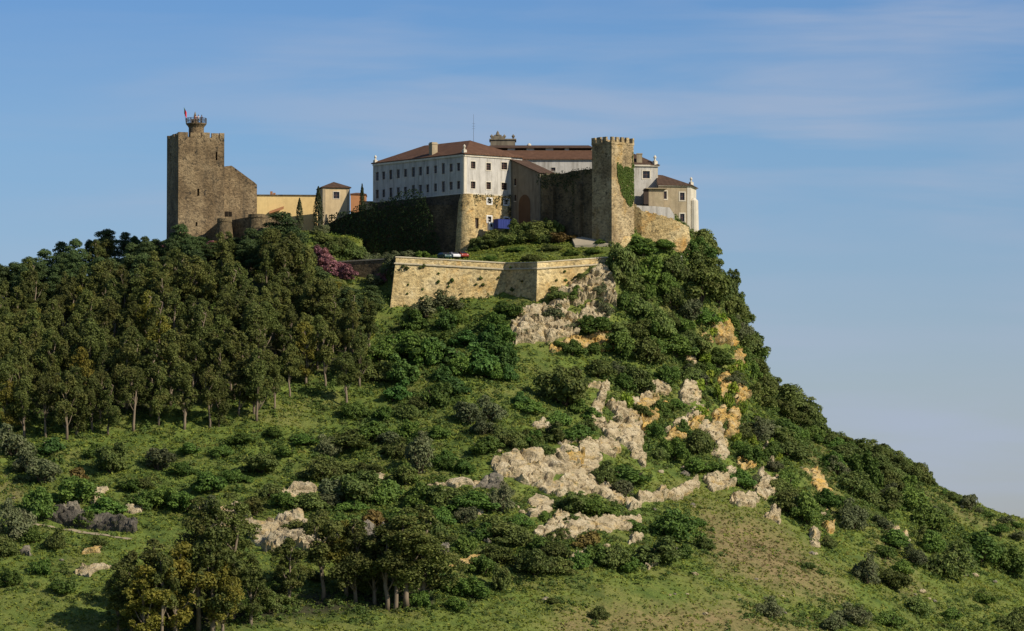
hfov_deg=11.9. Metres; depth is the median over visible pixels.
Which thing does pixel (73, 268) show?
pine tree
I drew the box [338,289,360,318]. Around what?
gum tree
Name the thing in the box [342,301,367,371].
gum tree
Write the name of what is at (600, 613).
oak bush
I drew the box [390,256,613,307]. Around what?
bastion
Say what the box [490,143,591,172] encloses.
range
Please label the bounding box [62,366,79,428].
gum tree
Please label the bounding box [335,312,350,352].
gum tree
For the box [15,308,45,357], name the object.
gum tree
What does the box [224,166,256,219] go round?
stone hall
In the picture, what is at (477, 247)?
shrub
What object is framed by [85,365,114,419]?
gum tree
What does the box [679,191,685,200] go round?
window
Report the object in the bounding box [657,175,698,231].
beige wing
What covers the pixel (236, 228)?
wall
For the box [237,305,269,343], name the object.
gum tree
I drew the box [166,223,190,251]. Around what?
pine tree
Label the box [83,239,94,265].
pine tree
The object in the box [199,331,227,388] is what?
gum tree
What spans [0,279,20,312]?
gum tree
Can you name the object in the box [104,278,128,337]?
gum tree
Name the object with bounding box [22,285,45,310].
pine tree
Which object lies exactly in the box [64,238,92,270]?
pine tree
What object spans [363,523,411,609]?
gum tree
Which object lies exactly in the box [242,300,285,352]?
gum tree
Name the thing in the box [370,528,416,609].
gum tree
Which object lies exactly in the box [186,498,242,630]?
gum tree
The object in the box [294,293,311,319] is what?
gum tree
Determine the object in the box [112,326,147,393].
gum tree
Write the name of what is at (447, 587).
shrub
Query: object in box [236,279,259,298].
gum tree
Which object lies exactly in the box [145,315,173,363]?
gum tree
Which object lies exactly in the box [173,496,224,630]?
gum tree
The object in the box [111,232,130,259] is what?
pine tree
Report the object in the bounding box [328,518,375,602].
gum tree
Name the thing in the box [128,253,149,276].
pine tree
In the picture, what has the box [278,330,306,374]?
gum tree
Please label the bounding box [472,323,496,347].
fig bush
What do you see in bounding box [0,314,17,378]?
gum tree
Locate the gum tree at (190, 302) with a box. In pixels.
[177,294,197,351]
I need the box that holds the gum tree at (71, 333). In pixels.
[53,323,85,375]
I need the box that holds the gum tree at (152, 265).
[132,261,156,292]
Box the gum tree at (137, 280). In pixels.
[119,268,152,328]
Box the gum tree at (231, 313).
[211,295,238,333]
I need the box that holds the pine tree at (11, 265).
[1,261,18,291]
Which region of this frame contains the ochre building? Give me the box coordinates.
[257,191,317,230]
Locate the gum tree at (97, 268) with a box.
[84,260,120,324]
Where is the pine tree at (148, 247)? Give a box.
[136,241,162,267]
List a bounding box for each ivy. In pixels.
[325,189,440,254]
[473,193,511,218]
[536,167,590,217]
[617,152,634,206]
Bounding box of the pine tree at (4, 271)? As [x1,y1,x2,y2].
[0,265,12,305]
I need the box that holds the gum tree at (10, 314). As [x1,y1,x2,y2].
[5,311,20,342]
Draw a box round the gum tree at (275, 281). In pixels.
[265,275,282,307]
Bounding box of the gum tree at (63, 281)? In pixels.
[57,271,74,325]
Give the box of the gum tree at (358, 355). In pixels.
[347,326,373,386]
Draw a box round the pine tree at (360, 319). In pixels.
[347,309,370,337]
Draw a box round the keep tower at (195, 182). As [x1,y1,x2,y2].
[167,112,223,238]
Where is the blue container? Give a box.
[493,219,510,228]
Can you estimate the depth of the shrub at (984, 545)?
1045.49 m
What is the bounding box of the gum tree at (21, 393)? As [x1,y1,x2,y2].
[5,375,39,437]
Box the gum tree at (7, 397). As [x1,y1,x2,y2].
[0,380,26,431]
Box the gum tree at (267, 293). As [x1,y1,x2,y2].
[254,286,275,310]
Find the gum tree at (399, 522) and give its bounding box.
[375,507,448,607]
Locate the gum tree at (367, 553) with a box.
[357,534,392,604]
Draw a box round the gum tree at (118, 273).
[115,264,133,305]
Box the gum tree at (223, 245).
[208,232,239,300]
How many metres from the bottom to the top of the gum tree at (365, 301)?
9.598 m
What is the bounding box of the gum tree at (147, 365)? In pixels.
[134,340,177,415]
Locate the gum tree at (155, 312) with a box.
[141,294,169,350]
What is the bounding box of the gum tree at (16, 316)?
[9,313,20,352]
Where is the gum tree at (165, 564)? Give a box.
[139,551,181,630]
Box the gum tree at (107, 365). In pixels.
[97,350,117,389]
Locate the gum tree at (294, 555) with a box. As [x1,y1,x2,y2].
[269,537,314,602]
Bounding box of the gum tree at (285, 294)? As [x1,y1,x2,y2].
[270,287,292,350]
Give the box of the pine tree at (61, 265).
[49,252,73,274]
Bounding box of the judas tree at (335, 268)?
[320,254,347,276]
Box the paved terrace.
[572,237,610,246]
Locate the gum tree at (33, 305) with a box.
[29,303,40,316]
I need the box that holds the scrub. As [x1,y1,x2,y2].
[0,204,1023,630]
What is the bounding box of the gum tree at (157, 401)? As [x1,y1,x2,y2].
[147,365,173,425]
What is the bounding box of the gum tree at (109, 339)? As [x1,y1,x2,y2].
[95,327,118,364]
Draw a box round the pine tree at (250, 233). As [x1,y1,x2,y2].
[233,227,260,269]
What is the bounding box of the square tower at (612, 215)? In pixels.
[591,137,633,245]
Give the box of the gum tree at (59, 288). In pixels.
[47,284,66,329]
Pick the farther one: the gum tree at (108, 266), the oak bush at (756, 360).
the oak bush at (756, 360)
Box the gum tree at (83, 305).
[67,288,98,330]
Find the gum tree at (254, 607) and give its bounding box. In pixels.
[234,553,272,625]
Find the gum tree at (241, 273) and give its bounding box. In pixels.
[232,262,252,297]
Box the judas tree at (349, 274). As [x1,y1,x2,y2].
[338,263,358,279]
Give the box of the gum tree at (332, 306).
[321,296,351,352]
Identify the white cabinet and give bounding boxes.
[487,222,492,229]
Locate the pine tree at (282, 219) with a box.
[263,211,308,248]
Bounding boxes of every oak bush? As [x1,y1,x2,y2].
[0,533,19,555]
[43,527,65,549]
[91,535,108,545]
[94,441,128,472]
[136,478,154,488]
[186,588,206,601]
[239,453,279,472]
[241,568,265,583]
[255,482,283,499]
[258,591,285,612]
[268,572,294,586]
[269,583,291,595]
[274,593,293,603]
[291,492,332,510]
[299,457,346,479]
[306,570,329,581]
[313,230,332,244]
[320,240,341,254]
[325,428,370,448]
[328,470,381,502]
[333,236,352,250]
[336,461,360,472]
[337,237,348,250]
[342,242,357,253]
[343,245,370,259]
[354,462,385,472]
[358,360,390,381]
[379,437,408,457]
[390,463,420,484]
[395,405,421,419]
[405,396,431,409]
[426,484,463,510]
[428,521,449,539]
[444,535,461,543]
[467,236,488,248]
[474,514,530,538]
[478,544,515,563]
[480,239,505,248]
[482,229,507,242]
[490,423,510,447]
[492,563,511,590]
[493,526,533,546]
[498,228,516,237]
[498,233,520,243]
[500,429,528,448]
[507,218,531,237]
[510,548,556,574]
[513,228,542,241]
[519,220,557,236]
[520,254,542,260]
[520,429,544,445]
[531,442,556,454]
[532,365,587,405]
[537,234,550,242]
[537,421,565,442]
[540,243,561,250]
[540,540,572,557]
[542,527,567,539]
[543,217,565,234]
[544,597,558,603]
[546,286,577,300]
[546,556,576,574]
[554,490,593,513]
[573,273,585,279]
[576,418,599,430]
[584,359,617,376]
[587,604,609,619]
[589,460,618,484]
[598,542,630,568]
[605,241,639,283]
[605,321,633,338]
[617,364,655,392]
[620,271,645,293]
[627,292,660,319]
[627,318,652,337]
[631,535,685,565]
[632,337,668,363]
[634,404,653,416]
[642,308,677,337]
[651,446,670,460]
[657,285,686,311]
[660,255,692,281]
[666,311,680,328]
[679,330,704,348]
[681,367,709,381]
[684,265,730,302]
[684,360,706,374]
[684,428,718,453]
[688,248,718,268]
[688,252,716,272]
[690,228,722,255]
[693,334,712,355]
[695,537,715,549]
[708,270,734,307]
[714,258,724,274]
[721,289,737,313]
[725,268,740,296]
[727,296,750,319]
[733,313,750,324]
[734,422,754,438]
[738,291,745,303]
[740,333,771,354]
[744,310,755,322]
[748,382,778,410]
[750,350,765,369]
[757,369,767,381]
[758,358,769,372]
[760,372,774,379]
[761,378,777,387]
[764,377,779,390]
[769,477,792,492]
[770,373,781,388]
[773,427,798,444]
[775,383,807,410]
[775,440,811,460]
[775,486,803,510]
[776,399,788,408]
[777,399,796,418]
[790,411,812,425]
[794,396,826,422]
[800,561,816,568]
[806,409,830,431]
[820,534,837,547]
[823,433,835,444]
[830,431,845,439]
[830,443,863,460]
[835,435,852,441]
[838,471,877,495]
[854,438,872,450]
[862,486,903,511]
[862,506,885,520]
[864,439,877,452]
[866,443,888,452]
[872,451,895,470]
[873,445,895,458]
[877,567,912,589]
[881,468,904,489]
[886,444,912,460]
[889,452,907,468]
[889,466,906,477]
[896,455,913,464]
[902,462,917,474]
[905,595,930,614]
[907,465,934,485]
[911,524,927,539]
[913,462,932,474]
[913,481,924,491]
[921,539,975,580]
[937,502,953,516]
[945,491,960,499]
[994,606,1023,630]
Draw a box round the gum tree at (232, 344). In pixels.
[221,325,248,400]
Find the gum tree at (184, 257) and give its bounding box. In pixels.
[177,254,195,302]
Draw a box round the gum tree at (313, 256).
[296,250,317,283]
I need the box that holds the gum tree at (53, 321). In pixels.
[39,299,66,353]
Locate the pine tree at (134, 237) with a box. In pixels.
[128,235,140,253]
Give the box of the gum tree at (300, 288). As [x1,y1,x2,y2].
[294,272,317,315]
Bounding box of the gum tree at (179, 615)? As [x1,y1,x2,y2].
[157,541,219,630]
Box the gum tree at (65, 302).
[52,294,74,334]
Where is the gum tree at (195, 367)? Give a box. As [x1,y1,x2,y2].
[183,341,206,396]
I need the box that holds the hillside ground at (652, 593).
[0,229,1023,630]
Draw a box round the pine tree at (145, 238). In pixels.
[136,236,149,251]
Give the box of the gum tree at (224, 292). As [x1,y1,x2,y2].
[213,285,232,332]
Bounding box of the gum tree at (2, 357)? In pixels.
[0,330,16,383]
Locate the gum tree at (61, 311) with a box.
[41,301,64,353]
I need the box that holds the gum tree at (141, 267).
[129,263,149,307]
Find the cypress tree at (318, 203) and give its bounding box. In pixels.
[312,186,323,227]
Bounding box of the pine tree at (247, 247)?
[234,239,261,278]
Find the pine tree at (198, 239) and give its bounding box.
[190,236,207,256]
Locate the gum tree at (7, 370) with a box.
[0,353,19,408]
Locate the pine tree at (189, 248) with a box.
[177,243,205,266]
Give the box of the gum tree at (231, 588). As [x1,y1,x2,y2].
[203,559,244,630]
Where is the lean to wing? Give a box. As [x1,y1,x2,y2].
[510,159,552,229]
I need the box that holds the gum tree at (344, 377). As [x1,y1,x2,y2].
[333,351,363,402]
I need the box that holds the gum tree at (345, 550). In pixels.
[323,519,363,595]
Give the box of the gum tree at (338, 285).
[333,281,341,298]
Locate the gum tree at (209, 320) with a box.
[198,305,214,368]
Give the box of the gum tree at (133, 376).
[117,366,148,431]
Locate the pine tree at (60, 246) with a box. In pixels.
[50,241,67,266]
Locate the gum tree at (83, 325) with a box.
[76,310,100,359]
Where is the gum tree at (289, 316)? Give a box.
[279,304,299,348]
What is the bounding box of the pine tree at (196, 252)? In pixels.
[189,249,205,280]
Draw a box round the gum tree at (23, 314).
[18,309,38,338]
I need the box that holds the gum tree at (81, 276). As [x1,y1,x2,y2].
[65,265,91,310]
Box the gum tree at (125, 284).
[117,269,131,308]
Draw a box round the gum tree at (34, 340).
[27,326,47,385]
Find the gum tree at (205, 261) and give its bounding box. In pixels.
[192,260,206,302]
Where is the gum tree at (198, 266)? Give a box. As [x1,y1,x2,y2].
[178,255,216,305]
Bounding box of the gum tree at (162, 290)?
[142,272,177,327]
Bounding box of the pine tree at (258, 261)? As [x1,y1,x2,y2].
[252,242,268,271]
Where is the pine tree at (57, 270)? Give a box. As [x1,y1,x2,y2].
[44,266,63,291]
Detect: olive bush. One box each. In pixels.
[0,422,36,457]
[0,497,37,540]
[10,449,40,473]
[25,458,62,483]
[144,447,177,470]
[191,494,215,517]
[309,225,327,233]
[313,434,341,456]
[313,492,340,508]
[316,478,346,505]
[357,251,380,259]
[365,274,383,286]
[375,431,399,443]
[377,250,398,258]
[380,253,401,280]
[394,250,415,256]
[404,436,433,473]
[406,430,434,450]
[409,295,436,317]
[430,289,464,309]
[452,401,483,424]
[453,506,477,523]
[468,415,494,434]
[477,394,508,421]
[485,480,514,513]
[499,485,514,496]
[542,303,565,319]
[593,282,606,294]
[595,297,614,316]
[610,479,634,496]
[611,361,625,373]
[678,298,702,320]
[683,363,709,382]
[724,370,747,385]
[735,314,754,341]
[739,415,770,441]
[750,474,760,487]
[753,595,784,616]
[764,419,781,437]
[766,461,783,472]
[821,609,847,630]
[826,455,850,474]
[838,497,868,530]
[839,602,873,626]
[851,552,880,584]
[873,515,893,529]
[880,483,900,493]
[903,543,928,566]
[959,494,977,509]
[974,507,983,512]
[996,515,1014,523]
[1008,531,1023,539]
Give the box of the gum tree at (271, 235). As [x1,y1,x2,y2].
[257,227,280,265]
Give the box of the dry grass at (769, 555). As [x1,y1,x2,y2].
[1,445,1023,630]
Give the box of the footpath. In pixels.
[33,523,131,539]
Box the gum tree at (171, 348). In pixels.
[156,329,190,405]
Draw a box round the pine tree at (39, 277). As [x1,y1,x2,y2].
[9,267,40,291]
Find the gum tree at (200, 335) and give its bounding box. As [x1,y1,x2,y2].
[186,305,211,380]
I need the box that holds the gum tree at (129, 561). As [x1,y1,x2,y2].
[105,550,154,630]
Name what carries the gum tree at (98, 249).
on the hillside ground at (652, 593)
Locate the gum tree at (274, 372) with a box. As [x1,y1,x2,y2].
[264,354,286,407]
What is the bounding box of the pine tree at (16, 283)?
[11,267,29,299]
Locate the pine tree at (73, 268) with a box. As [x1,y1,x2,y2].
[62,252,89,284]
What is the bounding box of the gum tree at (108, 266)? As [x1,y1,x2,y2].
[96,259,116,286]
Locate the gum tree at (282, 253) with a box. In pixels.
[262,241,302,291]
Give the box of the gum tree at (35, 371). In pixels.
[13,343,41,396]
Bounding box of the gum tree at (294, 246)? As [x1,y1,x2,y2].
[277,231,304,274]
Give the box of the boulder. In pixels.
[680,470,689,476]
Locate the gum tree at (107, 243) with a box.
[98,238,115,258]
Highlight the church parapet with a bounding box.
[489,131,515,144]
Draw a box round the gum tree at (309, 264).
[292,245,316,286]
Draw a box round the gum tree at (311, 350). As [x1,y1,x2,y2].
[284,321,321,383]
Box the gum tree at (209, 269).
[197,264,219,315]
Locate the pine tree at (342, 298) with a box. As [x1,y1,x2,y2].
[335,287,362,313]
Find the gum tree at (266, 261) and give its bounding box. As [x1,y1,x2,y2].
[253,249,274,302]
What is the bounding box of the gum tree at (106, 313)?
[93,298,121,349]
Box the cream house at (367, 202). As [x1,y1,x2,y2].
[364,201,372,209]
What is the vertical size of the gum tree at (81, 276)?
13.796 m
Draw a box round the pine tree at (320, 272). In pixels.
[295,266,336,306]
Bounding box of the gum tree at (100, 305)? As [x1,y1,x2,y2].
[92,295,123,326]
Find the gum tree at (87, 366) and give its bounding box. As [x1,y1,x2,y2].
[69,346,95,398]
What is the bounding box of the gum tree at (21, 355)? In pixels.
[9,332,33,386]
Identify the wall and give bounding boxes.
[206,214,278,241]
[327,204,456,255]
[338,258,385,277]
[541,169,591,238]
[620,236,631,247]
[634,204,690,254]
[637,205,674,219]
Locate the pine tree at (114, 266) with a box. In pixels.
[102,258,120,289]
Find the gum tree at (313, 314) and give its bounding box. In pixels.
[312,293,339,331]
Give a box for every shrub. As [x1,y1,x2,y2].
[0,567,23,586]
[15,486,58,520]
[19,528,43,542]
[27,558,51,574]
[41,504,137,532]
[46,579,75,593]
[51,475,104,503]
[69,467,88,480]
[72,510,94,526]
[83,443,103,457]
[83,496,127,514]
[114,478,139,490]
[126,490,155,508]
[151,485,181,507]
[166,491,197,511]
[167,461,200,476]
[178,441,201,453]
[190,471,227,492]
[208,444,234,456]
[220,469,253,482]
[222,433,256,444]
[244,496,266,515]
[262,426,283,437]
[265,581,279,591]
[267,491,300,508]
[274,445,296,457]
[280,519,302,529]
[290,433,317,444]
[297,518,320,535]
[327,512,365,534]
[333,499,369,511]
[339,401,374,418]
[352,420,391,440]
[360,509,390,527]
[365,479,404,504]
[366,339,399,360]
[373,405,390,419]
[375,348,397,358]
[383,507,404,519]
[384,329,413,343]
[385,513,425,530]
[388,575,403,589]
[392,419,421,438]
[394,333,426,358]
[395,462,418,482]
[399,308,428,330]
[402,481,432,507]
[405,432,432,448]
[409,337,443,365]
[409,589,430,606]
[414,251,431,257]
[414,331,431,347]
[420,381,452,407]
[426,425,450,438]
[429,505,440,512]
[430,449,457,465]
[430,570,455,590]
[431,331,449,344]
[431,506,456,525]
[435,458,454,469]
[444,596,467,609]
[446,490,500,510]
[448,353,472,375]
[449,534,478,553]
[450,311,469,323]
[451,575,491,598]
[454,458,476,473]
[462,360,485,374]
[467,554,496,575]
[468,245,481,251]
[468,435,505,453]
[469,522,493,540]
[477,311,507,329]
[478,255,496,259]
[483,360,503,380]
[492,301,524,316]
[492,324,516,341]
[505,247,524,251]
[508,399,545,413]
[509,513,535,527]
[525,429,541,444]
[525,537,547,549]
[539,510,552,520]
[544,410,572,425]
[550,232,570,242]
[553,341,564,346]
[559,339,587,355]
[562,249,580,255]
[562,514,580,522]
[563,424,597,440]
[564,550,592,568]
[568,398,588,412]
[570,284,582,296]
[570,531,600,548]
[573,314,612,334]
[575,497,619,515]
[581,406,601,419]
[583,248,602,253]
[583,342,603,353]
[583,542,607,565]
[595,239,605,243]
[599,321,614,330]
[601,329,639,356]
[612,464,651,485]
[614,373,636,389]
[617,236,655,252]
[617,289,634,312]
[618,556,643,571]
[619,349,633,359]
[624,519,648,530]
[628,291,643,301]
[632,243,658,256]
[637,255,663,282]
[639,311,663,334]
[640,282,656,298]
[643,335,667,353]
[644,422,665,438]
[649,399,670,415]
[650,508,706,541]
[654,239,676,249]
[654,272,681,288]
[654,364,680,383]
[655,280,672,294]
[658,436,691,460]
[659,333,699,357]
[666,401,676,411]
[671,398,687,407]
[675,418,692,435]
[676,315,696,331]
[677,543,694,559]
[683,236,718,258]
[683,456,712,472]
[695,517,706,526]
[696,307,722,326]
[705,362,720,374]
[708,461,727,472]
[710,347,735,367]
[727,314,741,329]
[729,468,756,487]
[731,440,745,448]
[735,444,767,464]
[736,327,764,340]
[742,347,754,362]
[745,360,762,382]
[753,348,768,362]
[763,441,782,458]
[768,406,779,413]
[770,417,801,439]
[778,470,794,486]
[784,468,800,488]
[788,490,822,523]
[797,425,810,438]
[807,425,827,437]
[811,434,828,443]
[813,488,841,508]
[820,450,846,469]
[824,437,846,447]
[833,494,847,507]
[847,449,883,487]
[874,544,897,558]
[874,610,907,626]
[880,528,909,548]
[891,559,914,574]
[895,487,928,510]
[899,474,917,490]
[911,503,948,529]
[917,529,945,553]
[940,606,963,619]
[963,530,1003,562]
[973,592,997,603]
[983,511,996,516]
[984,523,1009,533]
[992,545,1023,575]
[1011,521,1023,528]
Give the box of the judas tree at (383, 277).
[376,269,387,283]
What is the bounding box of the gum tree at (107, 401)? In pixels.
[96,379,120,435]
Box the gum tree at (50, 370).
[38,354,63,411]
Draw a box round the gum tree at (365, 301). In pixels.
[361,296,370,335]
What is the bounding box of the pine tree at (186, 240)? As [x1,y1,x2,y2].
[180,236,199,255]
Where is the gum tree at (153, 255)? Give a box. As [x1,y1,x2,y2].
[144,250,162,283]
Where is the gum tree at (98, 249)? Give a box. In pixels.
[87,239,105,275]
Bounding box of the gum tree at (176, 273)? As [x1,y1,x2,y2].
[152,257,180,314]
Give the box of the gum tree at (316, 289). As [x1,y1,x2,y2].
[299,277,336,347]
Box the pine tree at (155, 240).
[151,238,164,256]
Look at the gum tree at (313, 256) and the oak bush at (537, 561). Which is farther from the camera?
the gum tree at (313, 256)
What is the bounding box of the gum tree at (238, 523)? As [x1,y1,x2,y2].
[205,492,261,619]
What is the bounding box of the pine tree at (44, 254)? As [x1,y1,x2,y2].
[33,248,55,279]
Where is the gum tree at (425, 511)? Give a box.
[392,504,468,594]
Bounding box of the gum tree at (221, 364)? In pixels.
[201,347,233,391]
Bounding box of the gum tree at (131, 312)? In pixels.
[119,300,146,353]
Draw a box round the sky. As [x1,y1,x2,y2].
[0,0,1023,517]
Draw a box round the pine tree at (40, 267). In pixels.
[31,262,49,285]
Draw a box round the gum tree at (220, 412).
[209,371,231,426]
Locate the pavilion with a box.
[316,182,350,224]
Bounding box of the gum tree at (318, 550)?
[302,509,344,599]
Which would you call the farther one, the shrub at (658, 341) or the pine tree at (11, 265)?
the pine tree at (11, 265)
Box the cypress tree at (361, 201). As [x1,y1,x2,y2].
[358,184,365,210]
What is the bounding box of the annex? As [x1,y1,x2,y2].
[643,188,666,206]
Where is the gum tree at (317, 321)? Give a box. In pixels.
[309,314,329,368]
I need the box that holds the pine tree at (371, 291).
[357,285,385,308]
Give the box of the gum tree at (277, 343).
[266,297,285,358]
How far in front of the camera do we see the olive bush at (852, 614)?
947.95 m
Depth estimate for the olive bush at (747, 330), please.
1107.10 m
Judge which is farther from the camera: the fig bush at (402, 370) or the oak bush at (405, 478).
the fig bush at (402, 370)
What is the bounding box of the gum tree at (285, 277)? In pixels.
[277,266,299,311]
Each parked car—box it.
[436,252,451,258]
[449,252,460,257]
[457,252,468,257]
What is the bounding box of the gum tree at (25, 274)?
[17,259,42,303]
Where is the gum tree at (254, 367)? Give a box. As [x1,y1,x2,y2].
[243,347,273,421]
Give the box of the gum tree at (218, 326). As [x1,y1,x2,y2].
[204,314,232,362]
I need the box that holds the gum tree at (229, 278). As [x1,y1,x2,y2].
[214,262,241,319]
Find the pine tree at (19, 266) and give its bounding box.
[8,263,25,291]
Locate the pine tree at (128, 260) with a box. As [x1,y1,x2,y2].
[117,242,140,273]
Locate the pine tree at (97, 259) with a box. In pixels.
[87,256,104,281]
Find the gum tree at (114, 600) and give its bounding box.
[98,581,141,630]
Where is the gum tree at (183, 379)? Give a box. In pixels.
[170,362,201,429]
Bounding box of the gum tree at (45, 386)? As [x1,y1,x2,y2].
[36,375,58,437]
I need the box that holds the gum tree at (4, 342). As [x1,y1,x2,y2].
[0,322,13,390]
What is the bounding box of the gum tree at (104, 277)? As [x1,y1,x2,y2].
[93,271,117,310]
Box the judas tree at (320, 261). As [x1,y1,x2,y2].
[316,247,329,265]
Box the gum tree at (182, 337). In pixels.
[170,319,194,389]
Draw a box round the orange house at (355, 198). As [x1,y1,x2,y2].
[350,193,366,212]
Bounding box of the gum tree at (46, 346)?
[33,328,63,373]
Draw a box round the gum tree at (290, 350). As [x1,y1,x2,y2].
[278,343,300,396]
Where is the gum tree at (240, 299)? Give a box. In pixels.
[226,290,257,356]
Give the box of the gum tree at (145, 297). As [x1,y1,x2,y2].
[127,290,155,352]
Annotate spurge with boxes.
[620,392,634,407]
[694,378,704,390]
[694,405,709,416]
[697,351,711,363]
[705,369,714,385]
[710,327,719,337]
[713,382,722,401]
[717,312,727,325]
[723,392,734,407]
[726,362,743,377]
[726,381,739,392]
[730,432,741,442]
[732,359,747,371]
[738,400,747,413]
[746,434,758,444]
[775,453,782,460]
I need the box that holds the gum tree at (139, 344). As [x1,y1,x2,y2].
[117,326,143,373]
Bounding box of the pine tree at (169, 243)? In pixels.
[158,238,180,262]
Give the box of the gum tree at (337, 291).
[320,277,340,302]
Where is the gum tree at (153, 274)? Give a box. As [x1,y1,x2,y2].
[147,262,161,318]
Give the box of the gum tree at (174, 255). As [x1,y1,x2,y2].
[168,247,186,279]
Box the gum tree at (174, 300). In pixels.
[161,288,190,341]
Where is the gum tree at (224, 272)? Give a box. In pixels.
[211,263,235,303]
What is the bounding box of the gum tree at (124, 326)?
[115,320,136,348]
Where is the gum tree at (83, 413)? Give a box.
[64,366,92,434]
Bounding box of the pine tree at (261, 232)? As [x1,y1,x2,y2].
[254,228,272,246]
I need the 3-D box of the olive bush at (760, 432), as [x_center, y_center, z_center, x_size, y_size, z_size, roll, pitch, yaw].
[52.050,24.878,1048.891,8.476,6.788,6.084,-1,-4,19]
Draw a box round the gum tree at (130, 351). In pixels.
[102,334,140,410]
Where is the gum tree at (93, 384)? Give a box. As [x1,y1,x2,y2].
[78,375,102,431]
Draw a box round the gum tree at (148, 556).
[124,538,179,630]
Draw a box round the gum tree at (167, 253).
[163,249,176,271]
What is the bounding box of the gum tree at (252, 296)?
[243,293,258,347]
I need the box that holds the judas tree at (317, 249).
[313,244,322,257]
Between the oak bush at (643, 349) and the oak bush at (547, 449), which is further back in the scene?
the oak bush at (643, 349)
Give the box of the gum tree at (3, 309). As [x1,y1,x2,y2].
[0,296,9,313]
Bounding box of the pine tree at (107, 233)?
[93,229,120,257]
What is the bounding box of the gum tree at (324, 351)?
[314,323,338,387]
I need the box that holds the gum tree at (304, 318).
[289,312,316,353]
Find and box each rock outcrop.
[20,545,31,555]
[53,500,85,511]
[74,562,110,576]
[81,544,103,553]
[90,486,108,502]
[125,503,144,513]
[215,501,253,526]
[248,508,342,551]
[282,481,316,496]
[363,519,383,535]
[426,477,479,487]
[440,542,449,554]
[449,554,479,566]
[471,472,503,488]
[471,531,495,542]
[476,507,483,514]
[490,443,580,487]
[510,296,580,344]
[519,504,550,516]
[527,493,553,510]
[531,417,548,428]
[533,509,641,540]
[539,436,636,508]
[549,330,614,352]
[558,263,616,307]
[561,436,577,445]
[566,447,584,463]
[579,300,609,319]
[588,381,601,388]
[589,377,609,428]
[590,435,620,457]
[601,420,644,458]
[606,397,641,423]
[624,484,668,510]
[627,531,643,543]
[632,379,671,405]
[636,393,659,406]
[638,400,668,422]
[638,452,646,468]
[641,420,651,435]
[644,562,656,569]
[664,401,704,432]
[664,409,708,439]
[667,474,699,500]
[678,379,701,405]
[684,354,696,363]
[698,419,729,459]
[700,317,738,346]
[702,465,736,491]
[710,404,727,423]
[716,348,746,397]
[724,383,751,437]
[729,490,759,507]
[736,456,756,470]
[752,466,779,500]
[763,441,773,461]
[763,504,780,524]
[802,466,843,505]
[808,526,820,547]
[821,518,835,533]
[885,524,910,540]
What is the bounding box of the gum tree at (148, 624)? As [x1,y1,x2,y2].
[119,564,172,630]
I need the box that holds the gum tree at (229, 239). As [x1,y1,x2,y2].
[219,231,237,263]
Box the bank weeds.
[469,240,605,261]
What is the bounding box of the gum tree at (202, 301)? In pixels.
[187,298,212,330]
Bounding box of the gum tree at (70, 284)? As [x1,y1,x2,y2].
[60,276,78,325]
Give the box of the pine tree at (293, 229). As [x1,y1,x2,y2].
[282,225,314,274]
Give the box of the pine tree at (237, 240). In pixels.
[221,237,243,256]
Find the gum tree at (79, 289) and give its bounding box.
[68,286,95,333]
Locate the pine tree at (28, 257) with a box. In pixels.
[21,256,45,281]
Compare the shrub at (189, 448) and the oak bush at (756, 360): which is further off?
the oak bush at (756, 360)
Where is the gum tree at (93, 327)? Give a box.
[69,317,106,367]
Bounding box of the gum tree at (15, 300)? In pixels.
[3,286,29,312]
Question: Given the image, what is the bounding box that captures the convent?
[371,140,524,251]
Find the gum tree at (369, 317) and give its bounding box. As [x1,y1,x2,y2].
[361,300,379,346]
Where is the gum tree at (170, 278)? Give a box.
[158,262,184,318]
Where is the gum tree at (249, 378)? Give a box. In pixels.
[241,343,267,413]
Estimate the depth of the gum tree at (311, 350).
1015.40 m
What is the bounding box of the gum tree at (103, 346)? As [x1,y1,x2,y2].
[91,342,111,389]
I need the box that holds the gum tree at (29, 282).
[20,270,48,314]
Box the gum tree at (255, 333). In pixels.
[247,323,278,377]
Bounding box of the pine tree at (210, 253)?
[200,243,223,260]
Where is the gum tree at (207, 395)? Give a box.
[199,366,224,426]
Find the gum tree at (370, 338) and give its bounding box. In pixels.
[363,302,376,344]
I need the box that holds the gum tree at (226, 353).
[218,348,231,390]
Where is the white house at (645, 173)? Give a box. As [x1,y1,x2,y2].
[634,153,659,205]
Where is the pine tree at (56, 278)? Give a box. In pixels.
[42,274,60,299]
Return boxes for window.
[333,191,339,198]
[441,163,444,174]
[441,181,444,192]
[470,160,475,169]
[470,180,475,189]
[475,218,477,228]
[486,162,491,170]
[486,181,491,189]
[486,197,492,204]
[486,215,491,222]
[501,161,507,170]
[501,182,507,190]
[503,198,509,205]
[642,170,650,179]
[664,190,667,199]
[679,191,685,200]
[679,213,685,221]
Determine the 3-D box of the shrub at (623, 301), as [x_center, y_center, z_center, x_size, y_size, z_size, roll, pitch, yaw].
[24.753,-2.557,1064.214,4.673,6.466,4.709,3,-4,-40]
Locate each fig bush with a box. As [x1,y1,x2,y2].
[37,436,65,454]
[383,379,412,401]
[385,354,419,385]
[421,336,464,364]
[430,363,451,380]
[432,374,471,394]
[435,306,457,329]
[446,330,480,346]
[466,342,499,378]
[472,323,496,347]
[480,335,517,354]
[496,346,519,369]
[498,363,518,380]
[508,391,529,406]
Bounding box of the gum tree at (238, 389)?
[228,360,249,416]
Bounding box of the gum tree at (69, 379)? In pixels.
[49,370,87,439]
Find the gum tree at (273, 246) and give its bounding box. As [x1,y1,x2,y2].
[262,242,291,274]
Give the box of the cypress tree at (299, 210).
[296,197,303,229]

